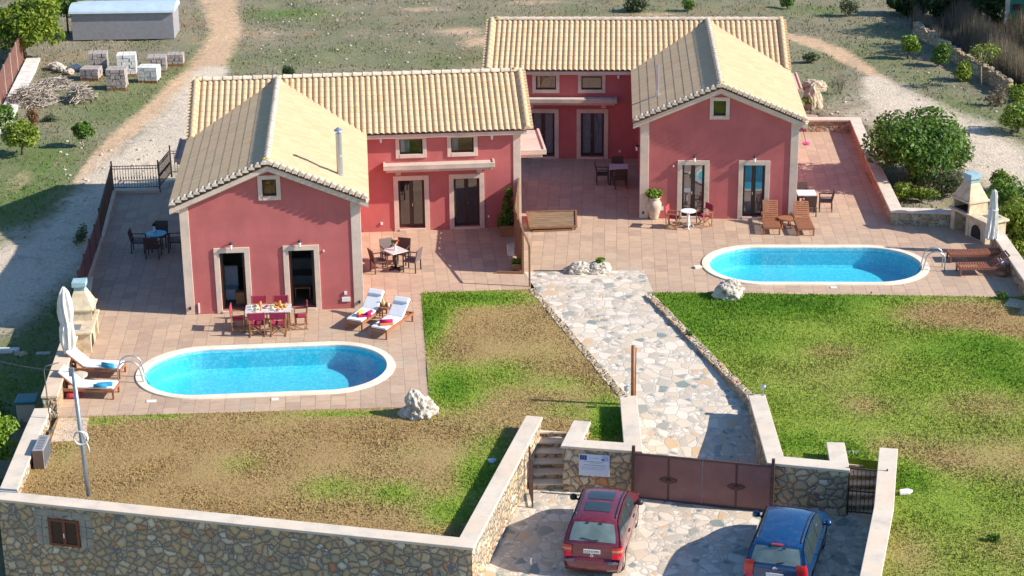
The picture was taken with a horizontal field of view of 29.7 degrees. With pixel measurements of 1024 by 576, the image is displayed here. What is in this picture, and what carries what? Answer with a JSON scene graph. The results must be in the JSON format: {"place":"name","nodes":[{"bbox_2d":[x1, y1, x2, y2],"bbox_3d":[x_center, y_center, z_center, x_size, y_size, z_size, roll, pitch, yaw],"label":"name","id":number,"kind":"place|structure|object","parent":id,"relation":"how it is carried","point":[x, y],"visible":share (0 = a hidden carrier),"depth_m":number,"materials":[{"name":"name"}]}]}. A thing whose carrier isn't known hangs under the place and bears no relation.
{"place":"outdoors","nodes":[
{"label":"outdoors","id":0,"kind":"place"},
{"bbox_2d":[224,265,238,299],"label":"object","id":1,"kind":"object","parent":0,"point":[231,279],"visible":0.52,"depth_m":70.31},
{"bbox_2d":[58,158,529,416],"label":"terrace","id":2,"kind":"structure","parent":0,"point":[143,317],"depth_m":69.24,"materials":[{"name":"tile"}]},
{"bbox_2d":[57,287,75,366],"bbox_3d":[-14.648,1.399,63.598,0.600,3.060,0.600,-1,20,0],"label":"closed parasol","id":3,"kind":"object","parent":2,"relation":"on","point":[65,312],"visible":0.93,"depth_m":63.35,"materials":[{"name":"fabric"}]},
{"bbox_2d":[71,278,99,353],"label":"barbecue","id":4,"kind":"object","parent":2,"relation":"on","point":[85,316],"visible":0.76,"depth_m":66.34,"materials":[{"name":"beige stone"}]},
{"bbox_2d":[58,365,119,399],"bbox_3d":[-13.735,3.023,62.251,2.015,0.923,0.770,1,20,5],"label":"sun lounger","id":5,"kind":"object","parent":2,"relation":"on","point":[84,385],"visible":0.75,"depth_m":62.05,"materials":[{"name":"fabric"}]},
{"bbox_2d":[77,213,100,277],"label":"sheet fence","id":6,"kind":"object","parent":2,"relation":"on","point":[88,255],"visible":0.82,"depth_m":73.68,"materials":[{"name":"brown metal"}]},
{"bbox_2d":[65,348,126,378],"bbox_3d":[-13.845,2.440,63.867,2.015,0.903,0.770,2,20,7],"label":"sun lounger","id":7,"kind":"object","parent":2,"relation":"on","point":[83,361],"visible":0.84,"depth_m":63.67,"materials":[{"name":"white wood"}]},
{"bbox_2d":[98,165,112,236],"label":"iron railing","id":8,"kind":"object","parent":2,"relation":"on","point":[105,200],"visible":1,"depth_m":79.53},
{"bbox_2d":[88,188,159,276],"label":"terrace kerb","id":9,"kind":"structure","parent":2,"relation":"on","point":[106,224],"depth_m":79.97,"materials":[{"name":"stone"}]},
{"bbox_2d":[110,160,160,191],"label":"iron railing","id":10,"kind":"object","parent":2,"relation":"on","point":[144,168],"visible":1,"depth_m":82.76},
{"bbox_2d":[117,341,394,402],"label":"swimming pool","id":11,"kind":"structure","parent":2,"relation":"on","point":[264,370],"depth_m":65.78,"materials":[{"name":"liquid"}]},
{"bbox_2d":[248,312,265,337],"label":"director chair","id":12,"kind":"object","parent":2,"relation":"on","point":[256,316],"visible":1,"depth_m":66.89,"materials":[{"name":"fabric"}]},
{"bbox_2d":[245,304,291,331],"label":"dining table","id":13,"kind":"object","parent":2,"relation":"on","point":[286,310],"visible":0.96,"depth_m":67.41,"materials":[{"name":"fabric"}]},
{"bbox_2d":[269,312,286,336],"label":"director chair","id":14,"kind":"object","parent":2,"relation":"on","point":[273,317],"visible":1,"depth_m":66.95,"materials":[{"name":"fabric"}]},
{"bbox_2d":[168,67,545,314],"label":"holiday house","id":15,"kind":"structure","parent":2,"relation":"on","point":[277,173],"depth_m":75.33,"materials":[{"name":"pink paint"}]},
{"bbox_2d":[213,247,251,313],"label":"door","id":16,"kind":"structure","parent":15,"relation":"in","point":[218,264],"depth_m":68.83,"materials":[{"name":"stone"}]},
{"bbox_2d":[257,175,280,200],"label":"window","id":17,"kind":"structure","parent":15,"relation":"in","point":[260,178],"depth_m":67.78,"materials":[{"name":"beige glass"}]},
{"bbox_2d":[282,244,321,310],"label":"door","id":18,"kind":"structure","parent":15,"relation":"in","point":[287,261],"depth_m":69.00,"materials":[{"name":"stone"}]},
{"bbox_2d":[395,138,426,158],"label":"window","id":19,"kind":"structure","parent":15,"relation":"in","point":[402,147],"depth_m":76.67,"materials":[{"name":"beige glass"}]},
{"bbox_2d":[393,175,429,231],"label":"door","id":20,"kind":"structure","parent":15,"relation":"in","point":[425,178],"depth_m":77.45,"materials":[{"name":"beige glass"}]},
{"bbox_2d":[447,136,477,156],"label":"window","id":21,"kind":"structure","parent":15,"relation":"in","point":[452,142],"depth_m":76.80,"materials":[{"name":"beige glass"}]},
{"bbox_2d":[449,173,484,229],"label":"door","id":22,"kind":"structure","parent":15,"relation":"in","point":[480,176],"depth_m":77.60,"materials":[{"name":"beige glass"}]},
{"bbox_2d":[345,288,387,331],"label":"sun lounger","id":23,"kind":"object","parent":2,"relation":"on","point":[373,299],"visible":0.94,"depth_m":68.40,"materials":[{"name":"fabric"}]},
{"bbox_2d":[370,296,413,339],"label":"sun lounger","id":24,"kind":"object","parent":2,"relation":"on","point":[398,311],"visible":0.98,"depth_m":67.67,"materials":[{"name":"fabric"}]},
{"bbox_2d":[496,186,513,236],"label":"planter box","id":25,"kind":"object","parent":2,"relation":"on","point":[505,222],"visible":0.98,"depth_m":76.84,"materials":[{"name":"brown wood"}]},
{"bbox_2d":[497,178,530,286],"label":"reed screen","id":26,"kind":"object","parent":2,"relation":"on","point":[519,234],"visible":1,"depth_m":73.09,"materials":[{"name":"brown wood"}]},
{"bbox_2d":[292,257,312,285],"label":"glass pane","id":27,"kind":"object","parent":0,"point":[302,270],"visible":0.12,"depth_m":71.88,"materials":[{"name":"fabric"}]},
{"bbox_2d":[21,289,622,536],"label":"lawn","id":28,"kind":"structure","parent":0,"point":[207,481],"depth_m":58.54,"materials":[{"name":"green plant"}]},
{"bbox_2d":[32,435,51,468],"bbox_3d":[-14.021,4.895,57.600,0.332,0.626,1.115,-1,20,-2],"label":"metal cabinet","id":29,"kind":"object","parent":28,"relation":"on","point":[41,452],"visible":1,"depth_m":57.18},
{"bbox_2d":[51,418,87,441],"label":"paving","id":30,"kind":"structure","parent":28,"relation":"on","point":[58,431],"depth_m":59.80,"materials":[{"name":"stone"}]},
{"bbox_2d":[403,388,438,420],"bbox_3d":[-2.885,3.596,60.436,1.149,0.931,0.959,-7,21,-16],"label":"weathered rock","id":31,"kind":"object","parent":28,"relation":"on","point":[419,405],"visible":1,"depth_m":60.19,"materials":[{"name":"stone"}]},
{"bbox_2d":[0,0,1023,575],"bbox_3d":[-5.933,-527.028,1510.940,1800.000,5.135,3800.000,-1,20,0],"label":"ground","id":32,"kind":"structure","parent":0,"point":[36,264],"depth_m":99.51,"materials":[{"name":"plant"}]},
{"bbox_2d":[0,103,18,125],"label":"citrus tree","id":33,"kind":"object","parent":32,"relation":"on","point":[7,109],"visible":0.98,"depth_m":92.68,"materials":[{"name":"green plant"}]},
{"bbox_2d":[0,411,19,460],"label":"garden tree","id":34,"kind":"object","parent":32,"relation":"on","point":[7,425],"visible":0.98,"depth_m":59.01,"materials":[{"name":"green plant"}]},
{"bbox_2d":[0,35,23,105],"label":"panel fence","id":35,"kind":"object","parent":32,"relation":"on","point":[9,70],"visible":0.95,"depth_m":101.21,"materials":[{"name":"metal"}]},
{"bbox_2d":[0,118,39,154],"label":"lemon tree","id":36,"kind":"object","parent":32,"relation":"on","point":[13,134],"visible":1,"depth_m":88.29,"materials":[{"name":"green plant"}]},
{"bbox_2d":[0,58,39,133],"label":"concrete strip","id":37,"kind":"object","parent":32,"relation":"on","point":[27,70],"visible":0.55,"depth_m":102.34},
{"bbox_2d":[14,393,38,422],"bbox_3d":[-15.947,4.060,63.615,0.700,0.980,0.780,-2,20,-4],"label":"storage box","id":38,"kind":"object","parent":32,"relation":"on","point":[26,404],"visible":0.83,"depth_m":63.28,"materials":[{"name":"blue plastic"}]},
{"bbox_2d":[0,0,65,57],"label":"garden tree","id":39,"kind":"object","parent":32,"relation":"on","point":[34,21],"visible":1,"depth_m":105.39,"materials":[{"name":"green plant"}]},
{"bbox_2d":[3,83,63,108],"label":"brushwood heap","id":40,"kind":"object","parent":32,"relation":"on","point":[33,94],"visible":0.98,"depth_m":97.30,"materials":[{"name":"beige plant"}]},
{"bbox_2d":[32,75,77,90],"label":"brushwood heap","id":41,"kind":"object","parent":32,"relation":"on","point":[57,82],"visible":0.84,"depth_m":100.62,"materials":[{"name":"beige plant"}]},
{"bbox_2d":[41,276,92,427],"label":"terrace wall","id":42,"kind":"structure","parent":32,"relation":"on","point":[55,385],"depth_m":61.74,"materials":[{"name":"stone"}]},
{"bbox_2d":[62,82,97,104],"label":"brushwood heap","id":43,"kind":"object","parent":32,"relation":"on","point":[78,93],"visible":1,"depth_m":97.76,"materials":[{"name":"beige plant"}]},
{"bbox_2d":[70,120,95,147],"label":"citrus tree","id":44,"kind":"object","parent":32,"relation":"on","point":[80,129],"visible":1,"depth_m":89.62,"materials":[{"name":"green plant"}]},
{"bbox_2d":[80,65,102,80],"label":"stone pallet","id":45,"kind":"object","parent":32,"relation":"on","point":[91,72],"visible":1,"depth_m":101.90,"materials":[{"name":"brown stone"}]},
{"bbox_2d":[88,50,108,72],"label":"stone pallet","id":46,"kind":"object","parent":32,"relation":"on","point":[97,57],"visible":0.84,"depth_m":103.29,"materials":[{"name":"brown stone"}]},
{"bbox_2d":[105,66,128,90],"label":"stone pallet","id":47,"kind":"object","parent":32,"relation":"on","point":[116,78],"visible":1,"depth_m":99.69,"materials":[{"name":"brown stone"}]},
{"bbox_2d":[68,0,179,39],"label":"metal shed","id":48,"kind":"structure","parent":32,"relation":"on","point":[123,19],"depth_m":110.56,"materials":[{"name":"metal"}]},
{"bbox_2d":[116,51,137,76],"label":"stone pallet","id":49,"kind":"object","parent":32,"relation":"on","point":[128,60],"visible":0.73,"depth_m":102.55,"materials":[{"name":"white stone"}]},
{"bbox_2d":[137,64,161,82],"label":"stone pallet","id":50,"kind":"object","parent":32,"relation":"on","point":[148,73],"visible":1,"depth_m":101.05,"materials":[{"name":"white stone"}]},
{"bbox_2d":[159,145,177,185],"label":"iron railing","id":51,"kind":"object","parent":32,"relation":"on","point":[166,164],"visible":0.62,"depth_m":84.12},
{"bbox_2d":[0,408,542,575],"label":"stone wall","id":52,"kind":"structure","parent":32,"relation":"on","point":[136,540],"depth_m":53.53,"materials":[{"name":"stone"}]},
{"bbox_2d":[34,508,94,548],"bbox_3d":[-12.582,6.769,54.208,1.731,1.092,0.105,4,21,13],"label":"shuttered window","id":53,"kind":"structure","parent":52,"relation":"attached to","point":[63,532],"depth_m":54.22,"materials":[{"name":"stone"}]},
{"bbox_2d":[68,367,90,496],"bbox_3d":[-11.999,4.058,53.816,0.439,3.872,0.337,-1,20,0],"label":"utility pole","id":54,"kind":"object","parent":52,"relation":"on","point":[80,431],"visible":1,"depth_m":53.74,"materials":[{"name":"metal"}]},
{"bbox_2d":[56,2,999,249],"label":"gravel stones","id":55,"kind":"object","parent":32,"relation":"on","point":[101,154],"visible":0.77,"depth_m":93.61,"materials":[{"name":"stone"}]},
{"bbox_2d":[484,486,872,575],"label":"parking court","id":56,"kind":"object","parent":32,"relation":"on","point":[695,541],"visible":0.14,"depth_m":54.71,"materials":[{"name":"stone"}]},
{"bbox_2d":[533,430,566,488],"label":"stone steps","id":57,"kind":"structure","parent":56,"relation":"on","point":[548,467],"depth_m":58.56,"materials":[{"name":"stone"}]},
{"bbox_2d":[561,396,642,491],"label":"gate wall","id":58,"kind":"structure","parent":56,"relation":"on","point":[575,443],"depth_m":57.53,"materials":[{"name":"stone"}]},
{"bbox_2d":[579,453,609,476],"bbox_3d":[2.441,5.266,57.356,0.919,0.699,0.036,3,21,11],"label":"notice board","id":59,"kind":"object","parent":58,"relation":"attached to","point":[593,465],"visible":1,"depth_m":57.34,"materials":[{"name":"white paint"}]},
{"bbox_2d":[563,487,642,573],"bbox_3d":[2.556,6.499,54.343,2.120,1.616,4.124,3,21,11],"label":"parked car","id":60,"kind":"object","parent":56,"relation":"on","point":[603,524],"visible":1,"depth_m":52.72,"materials":[{"name":"red paint"}]},
{"bbox_2d":[631,445,774,511],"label":"driveway gate","id":61,"kind":"structure","parent":56,"relation":"on","point":[730,484],"depth_m":56.57,"materials":[{"name":"brown metal"}]},
{"bbox_2d":[743,505,831,575],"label":"parked car","id":62,"kind":"object","parent":56,"relation":"on","point":[787,540],"visible":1,"depth_m":51.55,"materials":[{"name":"blue paint"}]},
{"bbox_2d":[748,394,849,515],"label":"gate wall","id":63,"kind":"structure","parent":56,"relation":"on","point":[812,483],"depth_m":56.19,"materials":[{"name":"stone"}]},
{"bbox_2d":[846,466,887,514],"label":"barred gate","id":64,"kind":"structure","parent":63,"relation":"attached to","point":[856,491],"depth_m":55.88,"materials":[{"name":"brown metal"}]},
{"bbox_2d":[846,450,876,509],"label":"stone steps","id":65,"kind":"structure","parent":56,"relation":"on","point":[861,487],"depth_m":56.91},
{"bbox_2d":[860,448,897,575],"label":"boundary wall","id":66,"kind":"structure","parent":56,"relation":"on","point":[877,542],"depth_m":52.89,"materials":[{"name":"stone"}]},
{"bbox_2d":[802,82,822,110],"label":"rock pillar","id":67,"kind":"object","parent":32,"relation":"on","point":[812,98],"visible":0.99,"depth_m":94.31,"materials":[{"name":"stone"}]},
{"bbox_2d":[886,0,928,15],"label":"dark tree","id":68,"kind":"object","parent":32,"relation":"on","point":[904,7],"visible":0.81,"depth_m":113.68,"materials":[{"name":"green plant"}]},
{"bbox_2d":[900,35,920,58],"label":"young tree","id":69,"kind":"object","parent":32,"relation":"on","point":[913,45],"visible":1,"depth_m":103.71,"materials":[{"name":"green plant"}]},
{"bbox_2d":[860,104,974,184],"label":"shade tree","id":70,"kind":"object","parent":32,"relation":"on","point":[919,145],"visible":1,"depth_m":81.76,"materials":[{"name":"green plant"}]},
{"bbox_2d":[930,42,952,65],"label":"garden shrub","id":71,"kind":"object","parent":32,"relation":"on","point":[941,54],"visible":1,"depth_m":102.30,"materials":[{"name":"green plant"}]},
{"bbox_2d":[922,0,965,19],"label":"dark tree","id":72,"kind":"object","parent":32,"relation":"on","point":[936,7],"visible":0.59,"depth_m":111.98,"materials":[{"name":"green plant"}]},
{"bbox_2d":[916,168,972,194],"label":"rosemary bush","id":73,"kind":"object","parent":32,"relation":"on","point":[950,184],"visible":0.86,"depth_m":80.96,"materials":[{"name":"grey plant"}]},
{"bbox_2d":[953,58,972,81],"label":"garden shrub","id":74,"kind":"object","parent":32,"relation":"on","point":[962,71],"visible":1,"depth_m":99.25,"materials":[{"name":"green plant"}]},
{"bbox_2d":[913,21,1013,94],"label":"old wall","id":75,"kind":"structure","parent":32,"relation":"on","point":[991,76],"depth_m":101.59,"materials":[{"name":"stone"}]},
{"bbox_2d":[908,0,1023,88],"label":"dry reeds","id":76,"kind":"object","parent":32,"relation":"on","point":[1009,41],"visible":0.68,"depth_m":105.95,"materials":[{"name":"plant"}]},
{"bbox_2d":[956,0,1005,21],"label":"dark tree","id":77,"kind":"object","parent":32,"relation":"on","point":[992,9],"visible":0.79,"depth_m":109.65,"materials":[{"name":"green plant"}]},
{"bbox_2d":[969,43,1001,86],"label":"sapling","id":78,"kind":"object","parent":32,"relation":"on","point":[990,48],"visible":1,"depth_m":97.60,"materials":[{"name":"green plant"}]},
{"bbox_2d":[985,176,1021,213],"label":"citrus tree","id":79,"kind":"object","parent":32,"relation":"on","point":[1006,192],"visible":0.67,"depth_m":79.11,"materials":[{"name":"green plant"}]},
{"bbox_2d":[998,101,1023,132],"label":"citrus tree","id":80,"kind":"object","parent":32,"relation":"on","point":[1009,114],"visible":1,"depth_m":89.92,"materials":[{"name":"green plant"}]},
{"bbox_2d":[998,196,1023,241],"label":"citrus tree","id":81,"kind":"object","parent":32,"relation":"on","point":[1014,213],"visible":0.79,"depth_m":76.11,"materials":[{"name":"green plant"}]},
{"bbox_2d":[1000,0,1023,31],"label":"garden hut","id":82,"kind":"object","parent":32,"relation":"on","point":[1010,5],"visible":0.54,"depth_m":109.56,"materials":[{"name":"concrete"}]},
{"bbox_2d":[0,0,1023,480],"bbox_3d":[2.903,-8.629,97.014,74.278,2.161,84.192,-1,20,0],"label":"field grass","id":83,"kind":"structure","parent":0,"point":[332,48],"depth_m":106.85,"materials":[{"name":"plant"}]},
{"bbox_2d":[524,270,757,507],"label":"path","id":84,"kind":"structure","parent":0,"point":[691,404],"depth_m":64.25,"materials":[{"name":"stone"}]},
{"bbox_2d":[563,261,590,274],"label":"rock planter","id":85,"kind":"object","parent":84,"relation":"on","point":[579,268],"visible":1,"depth_m":72.66,"materials":[{"name":"stone"}]},
{"bbox_2d":[529,288,625,397],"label":"stone edging","id":86,"kind":"object","parent":84,"relation":"on","point":[603,372],"visible":0.36,"depth_m":65.64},
{"bbox_2d":[588,257,611,274],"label":"rock planter","id":87,"kind":"object","parent":84,"relation":"on","point":[598,265],"visible":1,"depth_m":72.69,"materials":[{"name":"stone"}]},
{"bbox_2d":[644,294,753,409],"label":"kerb wall","id":88,"kind":"structure","parent":84,"relation":"on","point":[738,387],"depth_m":65.00,"materials":[{"name":"stone"}]},
{"bbox_2d":[525,114,1022,296],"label":"terrace","id":89,"kind":"structure","parent":0,"point":[615,231],"depth_m":77.02,"materials":[{"name":"tile"}]},
{"bbox_2d":[526,210,576,231],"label":"reed platform","id":90,"kind":"structure","parent":89,"relation":"on","point":[552,219],"depth_m":78.28,"materials":[{"name":"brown wood"}]},
{"bbox_2d":[482,16,808,219],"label":"holiday house","id":91,"kind":"structure","parent":89,"relation":"on","point":[695,113],"depth_m":83.16,"materials":[{"name":"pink paint"}]},
{"bbox_2d":[527,109,558,158],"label":"door","id":92,"kind":"structure","parent":91,"relation":"in","point":[547,120],"depth_m":86.95,"materials":[{"name":"beige glass"}]},
{"bbox_2d":[532,75,559,92],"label":"window","id":93,"kind":"structure","parent":91,"relation":"in","point":[535,89],"depth_m":86.10,"materials":[{"name":"beige stone"}]},
{"bbox_2d":[578,75,605,92],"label":"window","id":94,"kind":"structure","parent":91,"relation":"in","point":[580,77],"depth_m":86.00,"materials":[{"name":"beige stone"}]},
{"bbox_2d":[577,109,607,158],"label":"door","id":95,"kind":"structure","parent":91,"relation":"in","point":[592,124],"depth_m":86.90,"materials":[{"name":"brown glass"}]},
{"bbox_2d":[677,160,709,218],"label":"door","id":96,"kind":"structure","parent":91,"relation":"in","point":[692,180],"depth_m":78.61,"materials":[{"name":"white glass"}]},
{"bbox_2d":[710,97,729,119],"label":"window","id":97,"kind":"structure","parent":91,"relation":"in","point":[719,116],"depth_m":77.22,"materials":[{"name":"beige stone"}]},
{"bbox_2d":[737,161,769,219],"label":"door","id":98,"kind":"structure","parent":91,"relation":"in","point":[752,192],"depth_m":78.49,"materials":[{"name":"white glass"}]},
{"bbox_2d":[645,188,662,219],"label":"urn planter","id":99,"kind":"object","parent":89,"relation":"on","point":[654,204],"visible":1,"depth_m":78.47,"materials":[{"name":"beige ceramic"}]},
{"bbox_2d":[761,200,780,234],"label":"sun lounger","id":100,"kind":"object","parent":89,"relation":"on","point":[771,222],"visible":1,"depth_m":77.70,"materials":[{"name":"brown wood"}]},
{"bbox_2d":[791,201,814,235],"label":"sun lounger","id":101,"kind":"object","parent":89,"relation":"on","point":[803,223],"visible":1,"depth_m":77.66,"materials":[{"name":"brown wood"}]},
{"bbox_2d":[693,244,945,288],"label":"swimming pool","id":102,"kind":"structure","parent":89,"relation":"on","point":[857,265],"depth_m":75.11,"materials":[{"name":"liquid"}]},
{"bbox_2d":[805,117,965,228],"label":"garden wall","id":103,"kind":"structure","parent":89,"relation":"on","point":[896,213],"depth_m":80.88,"materials":[{"name":"stone"}]},
{"bbox_2d":[946,247,1001,262],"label":"sun lounger","id":104,"kind":"object","parent":89,"relation":"on","point":[984,253],"visible":0.93,"depth_m":73.48,"materials":[{"name":"red wood"}]},
{"bbox_2d":[949,170,1009,243],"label":"barbecue","id":105,"kind":"object","parent":89,"relation":"on","point":[971,200],"visible":0.86,"depth_m":76.20,"materials":[{"name":"beige stone"}]},
{"bbox_2d":[955,250,1010,276],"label":"sun lounger","id":106,"kind":"object","parent":89,"relation":"on","point":[991,262],"visible":1,"depth_m":72.07,"materials":[{"name":"red wood"}]},
{"bbox_2d":[982,189,998,252],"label":"closed parasol","id":107,"kind":"object","parent":89,"relation":"on","point":[991,232],"visible":0.88,"depth_m":73.92,"materials":[{"name":"fabric"}]},
{"bbox_2d":[991,230,1023,295],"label":"garden wall","id":108,"kind":"structure","parent":89,"relation":"on","point":[1002,242],"depth_m":72.17,"materials":[{"name":"concrete"}]},
{"bbox_2d":[648,291,1023,575],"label":"lawn","id":109,"kind":"structure","parent":0,"point":[867,463],"depth_m":61.14,"materials":[{"name":"green plant"}]},
{"bbox_2d":[711,279,744,300],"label":"weathered rock","id":110,"kind":"object","parent":109,"relation":"on","point":[731,289],"visible":1,"depth_m":69.92,"materials":[{"name":"stone"}]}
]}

